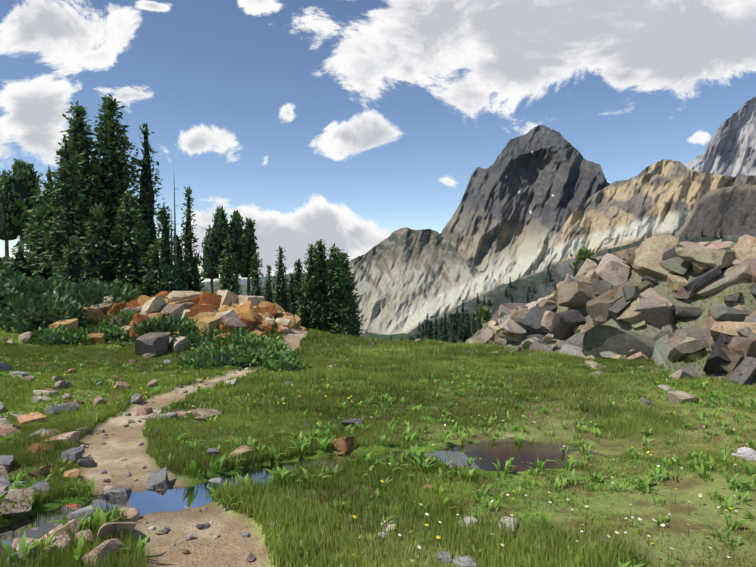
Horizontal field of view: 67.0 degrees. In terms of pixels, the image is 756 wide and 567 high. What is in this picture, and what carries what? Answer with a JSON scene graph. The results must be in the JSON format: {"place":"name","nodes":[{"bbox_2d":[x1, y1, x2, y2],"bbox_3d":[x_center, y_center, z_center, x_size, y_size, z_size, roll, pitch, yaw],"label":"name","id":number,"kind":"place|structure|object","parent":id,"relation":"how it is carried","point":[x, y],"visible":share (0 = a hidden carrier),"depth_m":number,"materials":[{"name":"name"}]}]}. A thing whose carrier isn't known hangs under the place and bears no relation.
{"place":"outdoors","nodes":[
{"label":"outdoors","id":0,"kind":"place"},
{"bbox_2d":[201,272,306,284],"bbox_3d":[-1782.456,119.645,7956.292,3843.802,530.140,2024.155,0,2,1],"label":"ridge","id":1,"kind":"structure","parent":0,"point":[244,281],"depth_m":8568.08,"materials":[{"name":"grey stone"}]},
{"bbox_2d":[0,268,722,359],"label":"grass","id":2,"kind":"structure","parent":0,"point":[435,348],"depth_m":17.95,"materials":[{"name":"green plant"}]},
{"bbox_2d":[0,407,755,566],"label":"grass","id":3,"kind":"structure","parent":0,"point":[270,508],"depth_m":4.71,"materials":[{"name":"green plant"}]},
{"bbox_2d":[0,264,755,566],"bbox_3d":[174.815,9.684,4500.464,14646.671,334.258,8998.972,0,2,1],"label":"ground","id":4,"kind":"structure","parent":0,"point":[229,546],"depth_m":5.29,"materials":[{"name":"green plant"}]},
{"bbox_2d":[0,256,312,373],"bbox_3d":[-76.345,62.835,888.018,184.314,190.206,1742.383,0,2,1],"label":"shrubs","id":5,"kind":"object","parent":4,"relation":"on","point":[23,296],"visible":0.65,"depth_m":17.05,"materials":[{"name":"green plant"}]},
{"bbox_2d":[18,290,307,356],"bbox_3d":[-9.029,1.550,23.752,11.917,2.897,17.092,-1,2,-18],"label":"outcrop","id":6,"kind":"object","parent":4,"relation":"on","point":[255,314],"visible":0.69,"depth_m":18.50,"materials":[{"name":"orange stone"}]},
{"bbox_2d":[59,367,286,566],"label":"pebbles","id":7,"kind":"object","parent":4,"relation":"on","point":[250,557],"visible":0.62,"depth_m":5.04,"materials":[{"name":"grey stone"}]},
{"bbox_2d":[0,451,480,559],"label":"stream water","id":8,"kind":"structure","parent":4,"relation":"on","point":[148,502],"depth_m":4.80,"materials":[{"name":"blue liquid"}]},
{"bbox_2d":[0,93,722,342],"bbox_3d":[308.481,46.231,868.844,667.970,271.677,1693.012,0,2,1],"label":"trees","id":9,"kind":"object","parent":4,"relation":"on","point":[93,217],"visible":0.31,"depth_m":34.48,"materials":[{"name":"green plant"}]},
{"bbox_2d":[0,281,755,420],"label":"grass","id":10,"kind":"structure","parent":4,"relation":"on","point":[321,402],"depth_m":10.82,"materials":[{"name":"green plant"}]},
{"bbox_2d":[0,352,755,566],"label":"leafy plants","id":11,"kind":"object","parent":4,"relation":"on","point":[645,482],"visible":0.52,"depth_m":5.85,"materials":[{"name":"green plant"}]},
{"bbox_2d":[0,274,755,566],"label":"rocks","id":12,"kind":"object","parent":4,"relation":"on","point":[158,479],"visible":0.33,"depth_m":5.49,"materials":[{"name":"grey stone"}]},
{"bbox_2d":[37,341,753,565],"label":"flowers","id":13,"kind":"object","parent":4,"relation":"on","point":[439,537],"visible":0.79,"depth_m":4.78,"materials":[{"name":"plant"}]},
{"bbox_2d":[402,235,755,341],"bbox_3d":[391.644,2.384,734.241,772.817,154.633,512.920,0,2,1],"label":"forested hillside","id":14,"kind":"structure","parent":4,"relation":"on","point":[541,283],"depth_m":812.93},
{"bbox_2d":[459,234,755,460],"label":"knoll rocks","id":15,"kind":"object","parent":4,"relation":"on","point":[719,265],"visible":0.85,"depth_m":16.52,"materials":[{"name":"grey stone"}]},
{"bbox_2d":[0,0,755,281],"label":"sky","id":16,"kind":"structure","parent":0,"point":[348,124],"materials":[{"name":"blue"}]},
{"bbox_2d":[304,227,501,334],"bbox_3d":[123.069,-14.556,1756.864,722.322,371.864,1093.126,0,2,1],"label":"ridge","id":17,"kind":"structure","parent":0,"point":[407,279],"depth_m":1827.47,"materials":[{"name":"grey stone"}]},
{"bbox_2d":[441,439,605,471],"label":"pool water","id":18,"kind":"structure","parent":0,"point":[488,453],"depth_m":6.22,"materials":[{"name":"liquid"}]},
{"bbox_2d":[440,125,609,283],"bbox_3d":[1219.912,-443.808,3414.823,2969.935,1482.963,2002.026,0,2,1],"label":"peak","id":19,"kind":"structure","parent":0,"point":[525,196],"depth_m":3804.08,"materials":[{"name":"grey stone"}]},
{"bbox_2d":[544,159,755,268],"bbox_3d":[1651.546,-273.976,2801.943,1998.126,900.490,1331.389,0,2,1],"label":"ridge","id":20,"kind":"structure","parent":0,"point":[663,197],"depth_m":3100.25,"materials":[{"name":"beige stone"}]},
{"bbox_2d":[675,184,755,236],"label":"dark cliff","id":21,"kind":"structure","parent":0,"point":[730,210],"depth_m":1656.94,"materials":[{"name":"grey stone"}]},
{"bbox_2d":[684,96,755,176],"bbox_3d":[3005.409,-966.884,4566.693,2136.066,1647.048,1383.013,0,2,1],"label":"peak","id":22,"kind":"structure","parent":0,"point":[730,149],"depth_m":4734.58,"materials":[{"name":"grey stone"}]}
]}

